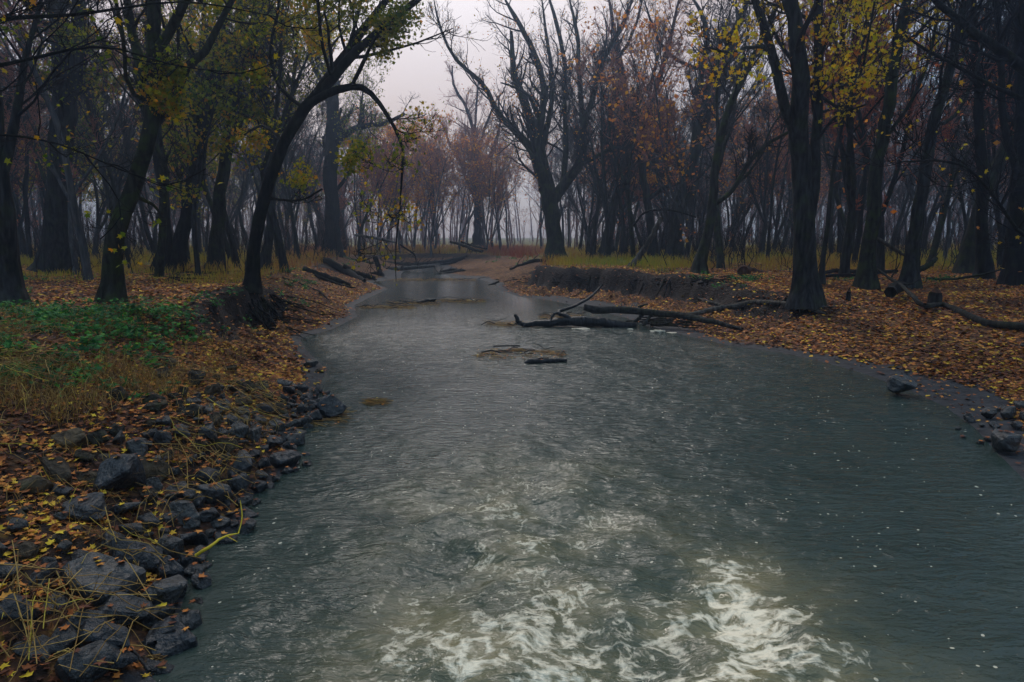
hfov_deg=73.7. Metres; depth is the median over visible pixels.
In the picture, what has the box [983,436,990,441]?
stone
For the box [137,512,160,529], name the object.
stone
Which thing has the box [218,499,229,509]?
stone
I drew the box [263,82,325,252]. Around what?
forest tree
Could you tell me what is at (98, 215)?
forest tree
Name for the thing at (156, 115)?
maple tree
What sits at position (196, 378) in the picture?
stone
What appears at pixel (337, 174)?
forest tree
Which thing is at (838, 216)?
forest tree
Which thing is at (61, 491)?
stone
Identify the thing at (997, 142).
forest tree
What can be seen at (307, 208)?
forest tree
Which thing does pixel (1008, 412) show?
stone
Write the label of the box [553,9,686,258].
forest tree
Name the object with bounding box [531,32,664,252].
forest tree
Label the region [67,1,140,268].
forest tree
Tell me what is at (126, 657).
stone
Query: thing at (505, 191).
forest tree
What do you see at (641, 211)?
forest tree
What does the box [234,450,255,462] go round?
stone
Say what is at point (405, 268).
driftwood log
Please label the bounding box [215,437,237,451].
stone
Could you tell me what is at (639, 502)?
water
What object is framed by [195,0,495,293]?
maple tree
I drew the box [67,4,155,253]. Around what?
forest tree
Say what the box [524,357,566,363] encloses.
floating log
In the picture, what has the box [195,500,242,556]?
reed stalk
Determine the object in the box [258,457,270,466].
stone
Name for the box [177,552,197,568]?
stone
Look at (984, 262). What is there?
maple tree
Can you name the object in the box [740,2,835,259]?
forest tree
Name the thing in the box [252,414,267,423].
stone
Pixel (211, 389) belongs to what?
stone
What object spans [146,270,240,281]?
exposed roots
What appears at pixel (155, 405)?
stone
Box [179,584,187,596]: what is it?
stone
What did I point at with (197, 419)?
stone
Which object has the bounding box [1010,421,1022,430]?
stone
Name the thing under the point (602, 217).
forest tree
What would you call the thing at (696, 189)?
forest tree
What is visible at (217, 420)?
stone
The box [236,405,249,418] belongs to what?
stone
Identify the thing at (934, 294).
gnawed stump
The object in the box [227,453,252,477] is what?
stone
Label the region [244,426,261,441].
stone
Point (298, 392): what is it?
stone
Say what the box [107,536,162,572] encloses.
stone
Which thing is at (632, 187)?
forest tree
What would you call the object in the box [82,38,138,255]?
forest tree
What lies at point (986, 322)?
fallen limb
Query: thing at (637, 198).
maple tree
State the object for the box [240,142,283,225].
forest tree
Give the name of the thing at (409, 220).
forest tree
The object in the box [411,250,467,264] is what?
driftwood log
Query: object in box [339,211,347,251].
broken tree
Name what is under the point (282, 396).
stone
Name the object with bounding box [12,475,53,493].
stone
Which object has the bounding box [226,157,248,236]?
forest tree
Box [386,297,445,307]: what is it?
drift pile
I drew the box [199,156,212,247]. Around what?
forest tree
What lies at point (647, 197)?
maple tree
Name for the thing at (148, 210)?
forest tree
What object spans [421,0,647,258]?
maple tree
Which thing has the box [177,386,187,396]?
stone
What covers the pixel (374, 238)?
fallen branch
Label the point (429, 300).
floating stick
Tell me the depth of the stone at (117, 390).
10.07 m
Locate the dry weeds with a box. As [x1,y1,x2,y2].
[20,242,999,283]
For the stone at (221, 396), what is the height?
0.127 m
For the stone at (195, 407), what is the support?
on the ground
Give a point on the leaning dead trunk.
(642, 251)
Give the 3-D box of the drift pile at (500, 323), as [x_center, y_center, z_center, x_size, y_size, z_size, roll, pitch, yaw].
[0.062,-0.755,27.027,2.569,0.206,2.409,0,9,0]
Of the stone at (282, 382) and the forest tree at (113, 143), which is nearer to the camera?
the stone at (282, 382)
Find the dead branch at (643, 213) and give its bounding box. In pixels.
[633,209,695,225]
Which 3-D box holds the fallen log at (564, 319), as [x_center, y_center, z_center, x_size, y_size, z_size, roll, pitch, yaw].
[2.415,-1.354,26.840,4.715,1.616,2.165,0,9,0]
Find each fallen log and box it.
[283,277,327,298]
[303,266,354,287]
[320,257,365,281]
[514,284,636,327]
[583,303,743,330]
[825,268,897,277]
[920,256,1000,280]
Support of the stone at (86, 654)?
on the ground
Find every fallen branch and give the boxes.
[354,234,395,242]
[400,244,416,263]
[507,254,555,269]
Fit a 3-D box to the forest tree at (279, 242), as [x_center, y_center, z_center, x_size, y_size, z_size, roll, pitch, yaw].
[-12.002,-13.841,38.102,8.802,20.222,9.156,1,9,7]
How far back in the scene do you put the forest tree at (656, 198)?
85.24 m
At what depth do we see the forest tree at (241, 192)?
84.89 m
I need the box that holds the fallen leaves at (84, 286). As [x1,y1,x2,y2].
[0,262,1023,681]
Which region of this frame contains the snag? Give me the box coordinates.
[369,256,384,276]
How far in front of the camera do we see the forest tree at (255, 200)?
92.20 m
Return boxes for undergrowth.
[11,173,1007,276]
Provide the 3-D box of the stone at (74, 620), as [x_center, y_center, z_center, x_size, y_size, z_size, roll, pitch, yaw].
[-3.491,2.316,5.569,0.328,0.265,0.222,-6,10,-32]
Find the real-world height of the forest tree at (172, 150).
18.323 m
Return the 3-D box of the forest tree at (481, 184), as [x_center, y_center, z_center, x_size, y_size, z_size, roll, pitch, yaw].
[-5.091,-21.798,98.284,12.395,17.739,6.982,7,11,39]
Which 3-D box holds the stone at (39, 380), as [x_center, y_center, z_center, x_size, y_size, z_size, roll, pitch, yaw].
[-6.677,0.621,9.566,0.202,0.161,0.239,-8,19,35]
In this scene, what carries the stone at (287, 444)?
on the ground
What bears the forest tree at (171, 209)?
on the ground
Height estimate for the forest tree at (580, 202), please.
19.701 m
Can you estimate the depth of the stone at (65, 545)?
6.33 m
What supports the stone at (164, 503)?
on the ground
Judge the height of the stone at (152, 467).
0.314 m
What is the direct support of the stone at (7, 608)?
on the ground
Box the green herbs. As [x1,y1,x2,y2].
[0,254,959,401]
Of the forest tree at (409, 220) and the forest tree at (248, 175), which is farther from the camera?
the forest tree at (409, 220)
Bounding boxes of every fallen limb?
[688,297,836,314]
[877,263,1023,330]
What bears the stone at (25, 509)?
on the ground
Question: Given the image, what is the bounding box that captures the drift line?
[381,277,475,280]
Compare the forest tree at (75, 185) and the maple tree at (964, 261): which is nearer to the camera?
the maple tree at (964, 261)
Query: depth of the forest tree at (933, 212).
65.15 m
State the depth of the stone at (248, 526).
8.09 m
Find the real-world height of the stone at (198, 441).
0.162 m
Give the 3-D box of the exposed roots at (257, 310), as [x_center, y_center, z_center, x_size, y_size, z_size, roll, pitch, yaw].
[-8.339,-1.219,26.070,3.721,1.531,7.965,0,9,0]
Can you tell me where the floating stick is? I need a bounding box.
[415,298,436,302]
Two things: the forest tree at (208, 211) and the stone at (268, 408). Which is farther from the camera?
the forest tree at (208, 211)
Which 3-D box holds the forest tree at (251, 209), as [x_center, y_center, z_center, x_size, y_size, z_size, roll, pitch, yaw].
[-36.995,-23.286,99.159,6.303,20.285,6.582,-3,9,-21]
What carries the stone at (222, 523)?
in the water
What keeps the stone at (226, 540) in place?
on the ground
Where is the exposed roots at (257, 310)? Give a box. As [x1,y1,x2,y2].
[245,294,346,340]
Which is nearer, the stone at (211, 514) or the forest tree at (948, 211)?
the stone at (211, 514)
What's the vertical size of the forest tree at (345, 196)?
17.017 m
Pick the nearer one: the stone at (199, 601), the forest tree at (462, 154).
the stone at (199, 601)
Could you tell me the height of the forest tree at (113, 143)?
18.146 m
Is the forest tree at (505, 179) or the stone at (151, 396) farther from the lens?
the forest tree at (505, 179)
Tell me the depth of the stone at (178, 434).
9.53 m
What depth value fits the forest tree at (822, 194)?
108.04 m
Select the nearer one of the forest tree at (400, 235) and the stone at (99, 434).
the stone at (99, 434)
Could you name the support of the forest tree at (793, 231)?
on the ground
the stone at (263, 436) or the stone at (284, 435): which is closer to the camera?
the stone at (263, 436)
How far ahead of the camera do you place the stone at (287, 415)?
12.74 m
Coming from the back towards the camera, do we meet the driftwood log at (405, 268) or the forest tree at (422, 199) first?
the forest tree at (422, 199)
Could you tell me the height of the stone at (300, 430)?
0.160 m
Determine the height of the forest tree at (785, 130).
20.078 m
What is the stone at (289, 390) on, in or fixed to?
on the ground
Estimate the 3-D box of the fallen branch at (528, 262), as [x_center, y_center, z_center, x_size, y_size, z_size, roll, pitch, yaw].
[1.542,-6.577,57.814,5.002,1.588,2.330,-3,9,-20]
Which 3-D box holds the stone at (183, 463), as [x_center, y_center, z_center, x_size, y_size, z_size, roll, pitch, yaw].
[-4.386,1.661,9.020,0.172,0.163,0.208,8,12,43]
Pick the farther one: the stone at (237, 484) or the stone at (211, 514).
the stone at (237, 484)
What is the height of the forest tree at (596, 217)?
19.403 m
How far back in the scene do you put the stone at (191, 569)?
7.05 m
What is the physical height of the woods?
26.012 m
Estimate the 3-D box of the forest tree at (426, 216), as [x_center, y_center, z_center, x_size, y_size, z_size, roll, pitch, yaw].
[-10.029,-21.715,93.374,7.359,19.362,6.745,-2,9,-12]
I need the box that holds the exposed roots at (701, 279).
[646,274,773,299]
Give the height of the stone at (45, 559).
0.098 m
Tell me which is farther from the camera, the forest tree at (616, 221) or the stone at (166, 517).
the forest tree at (616, 221)
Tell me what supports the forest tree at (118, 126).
on the ground
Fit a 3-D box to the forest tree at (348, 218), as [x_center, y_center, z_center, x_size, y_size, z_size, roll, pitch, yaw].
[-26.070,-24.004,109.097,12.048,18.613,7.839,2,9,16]
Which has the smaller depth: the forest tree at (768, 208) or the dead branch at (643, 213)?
the dead branch at (643, 213)
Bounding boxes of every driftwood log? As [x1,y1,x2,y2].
[343,264,376,279]
[346,256,388,266]
[370,257,411,265]
[382,258,434,270]
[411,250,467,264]
[433,265,465,273]
[439,267,457,271]
[440,257,464,264]
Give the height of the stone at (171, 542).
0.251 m
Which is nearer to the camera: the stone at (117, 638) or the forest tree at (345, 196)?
the stone at (117, 638)
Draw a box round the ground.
[0,238,1023,681]
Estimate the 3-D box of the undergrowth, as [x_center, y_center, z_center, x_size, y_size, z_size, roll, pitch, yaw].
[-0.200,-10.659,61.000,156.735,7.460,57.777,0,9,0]
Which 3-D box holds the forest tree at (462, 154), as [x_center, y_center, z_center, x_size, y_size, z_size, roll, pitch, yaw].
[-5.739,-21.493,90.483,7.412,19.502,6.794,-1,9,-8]
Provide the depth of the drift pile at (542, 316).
29.58 m
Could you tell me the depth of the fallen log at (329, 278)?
40.80 m
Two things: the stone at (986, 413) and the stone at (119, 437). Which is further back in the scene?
the stone at (986, 413)
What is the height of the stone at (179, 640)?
0.381 m
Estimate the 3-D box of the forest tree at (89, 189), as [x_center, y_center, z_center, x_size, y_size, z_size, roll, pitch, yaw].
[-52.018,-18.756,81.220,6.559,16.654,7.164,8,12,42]
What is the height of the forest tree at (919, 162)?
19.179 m
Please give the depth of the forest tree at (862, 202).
42.58 m
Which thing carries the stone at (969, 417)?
on the ground
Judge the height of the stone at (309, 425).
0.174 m
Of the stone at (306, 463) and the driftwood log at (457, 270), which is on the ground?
the driftwood log at (457, 270)
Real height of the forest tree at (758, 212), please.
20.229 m
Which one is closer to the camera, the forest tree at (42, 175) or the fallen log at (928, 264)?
the fallen log at (928, 264)
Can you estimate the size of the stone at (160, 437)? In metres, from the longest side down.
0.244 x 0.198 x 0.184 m
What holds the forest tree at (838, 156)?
on the ground
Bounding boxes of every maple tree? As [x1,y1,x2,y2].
[0,0,132,273]
[0,0,165,308]
[0,0,345,274]
[93,0,317,303]
[107,0,203,272]
[141,0,311,272]
[171,0,295,269]
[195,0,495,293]
[228,0,351,269]
[289,1,419,256]
[293,136,324,246]
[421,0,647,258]
[428,58,515,246]
[592,0,694,254]
[611,0,693,259]
[631,0,758,260]
[677,0,935,308]
[690,0,823,273]
[823,0,1023,271]
[825,0,984,289]
[882,0,1023,285]
[889,0,1018,288]
[933,0,1013,279]
[951,40,1014,273]
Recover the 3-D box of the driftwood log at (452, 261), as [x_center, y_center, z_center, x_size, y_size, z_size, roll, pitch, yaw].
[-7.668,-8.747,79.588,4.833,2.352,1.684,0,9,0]
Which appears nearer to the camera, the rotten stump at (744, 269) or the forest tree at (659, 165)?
the rotten stump at (744, 269)
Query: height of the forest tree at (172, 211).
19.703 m
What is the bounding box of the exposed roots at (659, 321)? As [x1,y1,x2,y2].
[625,316,702,328]
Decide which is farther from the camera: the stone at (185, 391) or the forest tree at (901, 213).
the forest tree at (901, 213)
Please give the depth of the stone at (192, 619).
6.14 m
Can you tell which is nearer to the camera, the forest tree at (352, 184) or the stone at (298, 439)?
the stone at (298, 439)
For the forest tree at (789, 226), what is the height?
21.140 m
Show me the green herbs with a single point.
(41, 313)
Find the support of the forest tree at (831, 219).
on the ground
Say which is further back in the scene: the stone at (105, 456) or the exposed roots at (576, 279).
the exposed roots at (576, 279)
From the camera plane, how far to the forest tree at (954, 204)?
104.14 m
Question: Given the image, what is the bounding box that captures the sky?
[0,0,1002,237]
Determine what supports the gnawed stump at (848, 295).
on the ground
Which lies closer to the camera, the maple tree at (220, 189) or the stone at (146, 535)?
the stone at (146, 535)
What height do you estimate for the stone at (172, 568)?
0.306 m
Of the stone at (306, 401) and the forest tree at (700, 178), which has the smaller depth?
the stone at (306, 401)
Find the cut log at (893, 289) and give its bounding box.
[884,280,907,297]
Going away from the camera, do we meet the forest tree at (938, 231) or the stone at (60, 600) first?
the stone at (60, 600)
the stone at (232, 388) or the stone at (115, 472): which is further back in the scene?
the stone at (232, 388)
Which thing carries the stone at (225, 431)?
on the ground
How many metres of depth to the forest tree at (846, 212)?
84.32 m
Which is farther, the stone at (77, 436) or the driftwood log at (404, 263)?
the driftwood log at (404, 263)
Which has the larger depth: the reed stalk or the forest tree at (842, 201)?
the forest tree at (842, 201)
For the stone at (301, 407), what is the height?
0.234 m
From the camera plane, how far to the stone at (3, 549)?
5.92 m
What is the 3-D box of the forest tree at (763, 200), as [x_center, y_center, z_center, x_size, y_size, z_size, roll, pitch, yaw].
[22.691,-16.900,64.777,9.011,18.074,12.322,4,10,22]
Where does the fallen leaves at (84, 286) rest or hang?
on the ground
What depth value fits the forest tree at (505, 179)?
96.26 m
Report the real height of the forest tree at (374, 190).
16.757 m
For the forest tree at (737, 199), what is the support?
on the ground
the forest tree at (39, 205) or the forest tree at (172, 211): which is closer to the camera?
the forest tree at (39, 205)
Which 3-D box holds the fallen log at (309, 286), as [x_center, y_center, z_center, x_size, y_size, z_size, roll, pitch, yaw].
[-10.019,-2.720,34.668,4.574,0.932,1.271,8,12,43]
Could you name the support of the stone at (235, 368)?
on the ground
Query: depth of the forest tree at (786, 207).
99.27 m
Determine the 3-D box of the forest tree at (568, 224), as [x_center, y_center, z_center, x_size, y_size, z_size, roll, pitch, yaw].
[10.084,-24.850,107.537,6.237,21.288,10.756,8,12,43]
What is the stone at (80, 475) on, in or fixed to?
on the ground
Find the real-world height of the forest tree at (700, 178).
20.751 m
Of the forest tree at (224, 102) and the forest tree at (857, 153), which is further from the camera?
the forest tree at (857, 153)
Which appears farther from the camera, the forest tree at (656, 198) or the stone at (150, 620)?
the forest tree at (656, 198)
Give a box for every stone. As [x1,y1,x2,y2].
[0,505,28,520]
[0,542,7,557]
[0,561,22,579]
[0,593,41,619]
[6,517,28,531]
[6,540,40,561]
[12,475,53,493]
[12,635,50,662]
[21,505,32,512]
[27,378,42,388]
[28,561,58,584]
[33,451,71,482]
[39,556,56,565]
[42,592,71,614]
[48,624,76,656]
[49,484,73,495]
[50,428,88,447]
[51,531,73,543]
[53,511,68,520]
[54,639,119,681]
[56,540,71,552]
[57,492,106,522]
[59,552,145,606]
[62,608,107,631]
[71,549,88,559]
[72,525,82,530]
[73,449,96,461]
[74,470,96,486]
[74,617,129,649]
[86,429,112,445]
[93,454,145,489]
[97,591,152,625]
[98,453,169,476]
[101,530,124,548]
[107,386,127,401]
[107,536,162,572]
[108,422,124,436]
[108,502,145,513]
[109,648,138,670]
[112,430,124,444]
[118,523,144,536]
[125,437,147,456]
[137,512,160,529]
[139,392,165,403]
[139,456,170,481]
[139,488,157,501]
[139,574,187,604]
[140,602,175,626]
[140,677,155,681]
[141,400,167,410]
[141,419,154,427]
[141,430,153,439]
[144,477,162,490]
[144,532,153,537]
[144,616,197,659]
[145,659,174,674]
[153,430,171,445]
[154,367,170,378]
[154,499,168,504]
[155,415,171,425]
[155,555,184,579]
[157,534,183,558]
[158,448,173,459]
[158,511,176,525]
[160,528,169,535]
[162,356,176,367]
[164,493,175,499]
[166,481,186,491]
[168,392,184,400]
[169,500,199,524]
[171,424,190,436]
[171,467,180,474]
[172,399,186,407]
[175,610,201,630]
[176,403,201,417]
[176,488,196,500]
[176,532,208,544]
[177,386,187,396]
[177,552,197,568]
[178,459,186,468]
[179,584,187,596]
[183,517,200,528]
[184,563,206,576]
[185,398,201,403]
[186,454,197,463]
[188,368,205,386]
[191,573,211,589]
[192,392,201,399]
[192,479,233,503]
[193,417,204,420]
[193,493,204,507]
[193,545,208,561]
[194,439,207,449]
[194,467,219,483]
[194,597,203,604]
[198,422,217,441]
[199,452,205,459]
[199,507,219,521]
[202,561,211,568]
[203,383,221,395]
[203,406,214,414]
[205,528,215,537]
[206,395,215,402]
[210,409,223,426]
[210,515,230,528]
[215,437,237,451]
[215,532,237,543]
[216,398,229,408]
[216,427,228,435]
[218,392,225,398]
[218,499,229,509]
[219,406,229,415]
[223,414,237,426]
[223,472,250,493]
[225,364,236,370]
[225,512,235,515]
[226,385,238,391]
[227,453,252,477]
[228,422,248,437]
[229,519,238,526]
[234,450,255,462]
[235,392,252,405]
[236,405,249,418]
[236,496,252,508]
[236,519,256,533]
[237,505,257,517]
[238,440,248,444]
[239,380,255,392]
[239,414,249,424]
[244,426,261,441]
[248,449,259,456]
[250,480,267,492]
[251,497,260,505]
[252,380,268,390]
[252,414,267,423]
[255,470,268,478]
[256,403,274,415]
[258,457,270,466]
[260,433,269,438]
[260,444,268,450]
[263,392,272,399]
[266,435,282,446]
[266,481,274,488]
[268,401,288,414]
[268,417,285,431]
[269,450,301,467]
[271,475,279,480]
[277,378,292,385]
[278,394,288,403]
[281,467,292,473]
[282,386,295,394]
[282,431,292,441]
[282,441,293,448]
[283,414,289,420]
[285,419,301,427]
[286,402,295,407]
[287,433,304,445]
[289,445,296,450]
[293,429,306,433]
[294,390,302,396]
[297,381,308,392]
[297,402,307,412]
[298,415,312,425]
[299,393,312,401]
[302,398,315,405]
[302,460,311,465]
[303,359,318,366]
[303,423,312,428]
[307,404,315,411]
[308,409,322,420]
[314,384,323,392]
[315,368,323,372]
[317,394,346,417]
[887,371,917,392]
[963,413,975,422]
[981,407,997,418]
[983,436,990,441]
[988,421,1000,428]
[991,422,1022,451]
[995,405,1004,411]
[1000,406,1016,419]
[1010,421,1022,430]
[1013,401,1023,408]
[1019,411,1023,420]
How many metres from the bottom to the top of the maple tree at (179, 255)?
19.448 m
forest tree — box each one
[0,0,93,280]
[0,0,112,166]
[0,0,182,274]
[0,15,48,199]
[0,39,80,257]
[0,41,88,263]
[0,48,45,256]
[1,0,70,180]
[2,47,50,215]
[3,61,48,256]
[5,89,75,194]
[12,112,47,207]
[13,150,45,249]
[18,49,112,201]
[19,172,44,242]
[29,110,47,236]
[31,25,151,219]
[41,0,194,276]
[46,50,117,197]
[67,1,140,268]
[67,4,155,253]
[72,17,153,256]
[72,154,95,205]
[74,95,135,190]
[78,169,99,199]
[79,73,137,192]
[79,127,112,214]
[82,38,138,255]
[84,72,141,257]
[85,156,121,230]
[105,102,189,250]
[105,105,149,251]
[118,0,219,261]
[123,169,150,247]
[125,94,213,251]
[126,3,233,261]
[129,123,211,214]
[133,49,236,252]
[137,0,275,275]
[138,163,158,245]
[146,175,179,236]
[149,155,177,215]
[152,176,180,221]
[165,110,219,253]
[175,1,288,267]
[179,110,252,253]
[183,118,259,250]
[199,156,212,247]
[200,19,281,239]
[208,119,290,233]
[219,106,271,206]
[221,0,379,272]
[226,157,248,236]
[230,24,335,261]
[231,113,281,244]
[237,124,262,225]
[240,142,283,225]
[248,91,341,256]
[250,78,310,257]
[259,104,324,248]
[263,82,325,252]
[275,156,302,245]
[280,130,356,226]
[292,144,352,219]
[295,110,373,247]
[295,165,323,241]
[296,74,353,248]
[315,128,371,227]
[316,111,370,247]
[317,107,408,255]
[325,102,418,249]
[338,168,355,246]
[344,108,387,247]
[352,126,438,252]
[362,136,419,252]
[370,107,432,250]
[375,151,440,246]
[399,103,479,246]
[399,144,434,239]
[403,122,461,248]
[406,162,432,248]
[409,131,489,256]
[412,112,464,248]
[439,99,493,249]
[442,129,516,251]
[446,123,504,250]
[458,121,521,251]
[459,130,510,252]
[470,120,522,247]
[483,139,531,249]
[484,161,509,245]
[507,134,562,248]
[527,133,573,245]
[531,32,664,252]
[536,24,679,256]
[538,52,628,256]
[546,115,599,249]
[547,111,607,246]
[548,136,594,219]
[550,121,590,246]
[551,70,631,254]
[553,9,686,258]
[558,5,735,263]
[560,143,619,239]
[562,1,676,254]
[575,103,672,238]
[593,87,675,252]
[595,134,680,238]
[605,89,704,224]
[606,87,653,239]
[615,89,654,255]
[616,100,691,249]
[618,169,659,231]
[631,83,737,249]
[635,169,663,236]
[644,122,690,238]
[655,77,742,247]
[657,86,741,230]
[659,133,725,230]
[665,42,721,253]
[670,112,744,240]
[672,106,708,247]
[680,0,754,180]
[681,0,807,267]
[685,92,784,245]
[685,103,773,251]
[695,117,733,249]
[709,86,787,254]
[711,127,763,242]
[712,51,808,248]
[718,63,790,254]
[721,89,782,246]
[727,120,787,249]
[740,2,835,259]
[742,83,831,251]
[755,75,834,197]
[755,124,760,242]
[765,95,834,248]
[768,156,791,239]
[770,0,1007,270]
[771,0,973,277]
[772,95,812,245]
[780,162,788,245]
[782,0,929,266]
[783,116,825,247]
[787,38,861,254]
[789,112,831,249]
[790,163,829,217]
[808,39,873,258]
[808,41,887,254]
[809,102,831,183]
[809,110,877,189]
[820,133,853,247]
[823,82,903,234]
[825,0,929,230]
[827,111,924,222]
[828,10,938,245]
[830,44,941,215]
[831,102,903,187]
[859,42,997,209]
[869,125,950,245]
[875,32,1012,259]
[885,0,1015,268]
[886,68,960,245]
[887,4,999,251]
[888,28,947,252]
[896,78,973,218]
[904,99,942,241]
[907,0,1013,267]
[907,3,1009,250]
[911,120,964,224]
[926,133,962,219]
[934,129,997,246]
[950,171,962,244]
[955,0,1014,160]
[956,101,996,223]
[956,180,968,240]
[958,43,1014,149]
[962,56,996,206]
[968,93,1008,216]
[989,104,1010,236]
[989,183,1007,217]
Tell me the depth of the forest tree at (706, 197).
78.85 m
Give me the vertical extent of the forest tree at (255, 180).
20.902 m
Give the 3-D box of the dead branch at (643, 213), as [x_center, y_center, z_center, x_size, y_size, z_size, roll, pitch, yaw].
[8.383,-6.767,37.453,3.540,0.981,0.459,-1,9,-4]
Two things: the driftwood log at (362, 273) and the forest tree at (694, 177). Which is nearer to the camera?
the driftwood log at (362, 273)
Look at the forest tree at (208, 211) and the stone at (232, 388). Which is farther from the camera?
the forest tree at (208, 211)
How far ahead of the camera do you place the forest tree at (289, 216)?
111.92 m
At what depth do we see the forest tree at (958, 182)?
55.91 m
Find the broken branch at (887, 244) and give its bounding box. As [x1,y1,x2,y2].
[877,237,903,255]
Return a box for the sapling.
[818,0,921,284]
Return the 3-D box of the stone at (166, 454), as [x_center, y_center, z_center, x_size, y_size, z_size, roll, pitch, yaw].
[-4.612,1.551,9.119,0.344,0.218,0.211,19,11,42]
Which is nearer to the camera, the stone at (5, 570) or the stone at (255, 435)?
the stone at (5, 570)
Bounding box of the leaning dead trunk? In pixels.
[627,217,663,266]
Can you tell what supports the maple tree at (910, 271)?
on the ground
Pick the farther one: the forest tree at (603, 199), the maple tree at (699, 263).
the forest tree at (603, 199)
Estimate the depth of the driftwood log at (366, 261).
70.25 m
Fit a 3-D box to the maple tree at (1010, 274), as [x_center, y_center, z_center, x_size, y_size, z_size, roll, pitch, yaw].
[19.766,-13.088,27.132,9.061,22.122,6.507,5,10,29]
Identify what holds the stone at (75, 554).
on the ground
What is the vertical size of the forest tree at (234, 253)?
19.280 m
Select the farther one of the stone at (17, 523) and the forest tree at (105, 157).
the forest tree at (105, 157)
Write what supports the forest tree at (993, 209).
on the ground
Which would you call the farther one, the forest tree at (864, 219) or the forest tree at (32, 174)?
the forest tree at (864, 219)
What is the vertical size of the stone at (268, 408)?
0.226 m
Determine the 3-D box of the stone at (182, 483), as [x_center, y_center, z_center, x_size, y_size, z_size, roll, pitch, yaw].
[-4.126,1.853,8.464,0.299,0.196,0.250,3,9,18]
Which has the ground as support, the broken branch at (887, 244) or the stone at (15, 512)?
the stone at (15, 512)
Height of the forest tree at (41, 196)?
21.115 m
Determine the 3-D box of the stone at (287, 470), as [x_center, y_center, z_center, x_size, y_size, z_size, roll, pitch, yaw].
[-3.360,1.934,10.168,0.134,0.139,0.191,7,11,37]
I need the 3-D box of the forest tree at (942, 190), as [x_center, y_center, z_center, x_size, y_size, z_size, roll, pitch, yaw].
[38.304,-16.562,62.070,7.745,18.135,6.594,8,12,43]
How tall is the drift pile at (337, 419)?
0.126 m
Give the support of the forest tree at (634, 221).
on the ground
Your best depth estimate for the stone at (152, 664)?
5.53 m
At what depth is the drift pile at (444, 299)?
36.38 m
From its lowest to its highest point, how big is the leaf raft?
0.199 m
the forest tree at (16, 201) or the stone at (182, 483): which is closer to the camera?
the stone at (182, 483)
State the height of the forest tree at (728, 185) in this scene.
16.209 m
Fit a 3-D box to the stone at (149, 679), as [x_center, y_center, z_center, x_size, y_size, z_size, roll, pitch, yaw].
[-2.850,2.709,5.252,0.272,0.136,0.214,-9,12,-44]
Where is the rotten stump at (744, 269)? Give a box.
[737,265,765,274]
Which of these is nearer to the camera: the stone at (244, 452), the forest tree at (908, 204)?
the stone at (244, 452)
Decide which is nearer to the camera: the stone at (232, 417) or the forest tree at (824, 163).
the stone at (232, 417)
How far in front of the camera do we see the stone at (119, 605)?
5.90 m
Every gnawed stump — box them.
[845,288,850,300]
[927,287,942,303]
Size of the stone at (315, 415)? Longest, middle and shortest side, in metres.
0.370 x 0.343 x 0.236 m
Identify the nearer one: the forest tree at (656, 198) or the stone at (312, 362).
the stone at (312, 362)
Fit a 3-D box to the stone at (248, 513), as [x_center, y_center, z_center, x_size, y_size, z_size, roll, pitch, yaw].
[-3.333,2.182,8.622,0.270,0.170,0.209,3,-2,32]
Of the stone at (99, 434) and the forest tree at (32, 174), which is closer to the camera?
the stone at (99, 434)
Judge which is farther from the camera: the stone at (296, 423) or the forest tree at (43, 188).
the forest tree at (43, 188)
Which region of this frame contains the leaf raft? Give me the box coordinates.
[471,344,566,359]
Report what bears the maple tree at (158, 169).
on the ground
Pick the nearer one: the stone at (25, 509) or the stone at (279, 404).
the stone at (25, 509)
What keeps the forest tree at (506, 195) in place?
on the ground
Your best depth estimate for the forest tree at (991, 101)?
47.90 m
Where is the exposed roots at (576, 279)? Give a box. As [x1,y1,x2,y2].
[478,274,722,296]
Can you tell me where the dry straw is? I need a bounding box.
[0,299,306,681]
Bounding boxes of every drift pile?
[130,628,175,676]
[285,407,358,431]
[356,304,419,309]
[359,397,392,405]
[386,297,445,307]
[436,296,489,303]
[481,317,536,326]
[539,311,584,317]
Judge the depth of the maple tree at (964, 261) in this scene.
35.91 m
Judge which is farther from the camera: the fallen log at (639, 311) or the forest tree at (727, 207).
the forest tree at (727, 207)
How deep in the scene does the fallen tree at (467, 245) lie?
61.83 m
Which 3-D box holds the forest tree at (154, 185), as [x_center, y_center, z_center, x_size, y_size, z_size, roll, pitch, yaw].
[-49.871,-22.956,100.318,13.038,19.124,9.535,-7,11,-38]
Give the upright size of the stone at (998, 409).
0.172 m
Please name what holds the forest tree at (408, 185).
on the ground
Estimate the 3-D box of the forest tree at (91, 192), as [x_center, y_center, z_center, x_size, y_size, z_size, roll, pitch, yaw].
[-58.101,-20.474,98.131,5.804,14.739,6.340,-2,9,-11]
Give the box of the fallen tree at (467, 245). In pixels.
[450,230,486,254]
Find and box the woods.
[19,123,1004,255]
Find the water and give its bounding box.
[153,264,1023,681]
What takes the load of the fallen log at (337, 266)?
on the ground
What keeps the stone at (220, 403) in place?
on the ground
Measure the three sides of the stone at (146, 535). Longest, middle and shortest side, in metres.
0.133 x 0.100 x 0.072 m
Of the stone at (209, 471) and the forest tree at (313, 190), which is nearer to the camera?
the stone at (209, 471)
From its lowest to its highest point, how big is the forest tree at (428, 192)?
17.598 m
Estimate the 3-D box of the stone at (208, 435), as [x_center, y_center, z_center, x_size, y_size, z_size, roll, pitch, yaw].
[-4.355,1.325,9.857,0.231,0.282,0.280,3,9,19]
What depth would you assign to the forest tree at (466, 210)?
91.47 m
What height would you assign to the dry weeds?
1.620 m
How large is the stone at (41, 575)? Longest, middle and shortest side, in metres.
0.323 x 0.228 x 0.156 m
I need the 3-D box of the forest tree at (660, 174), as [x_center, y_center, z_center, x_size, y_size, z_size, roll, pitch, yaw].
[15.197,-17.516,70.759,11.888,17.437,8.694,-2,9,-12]

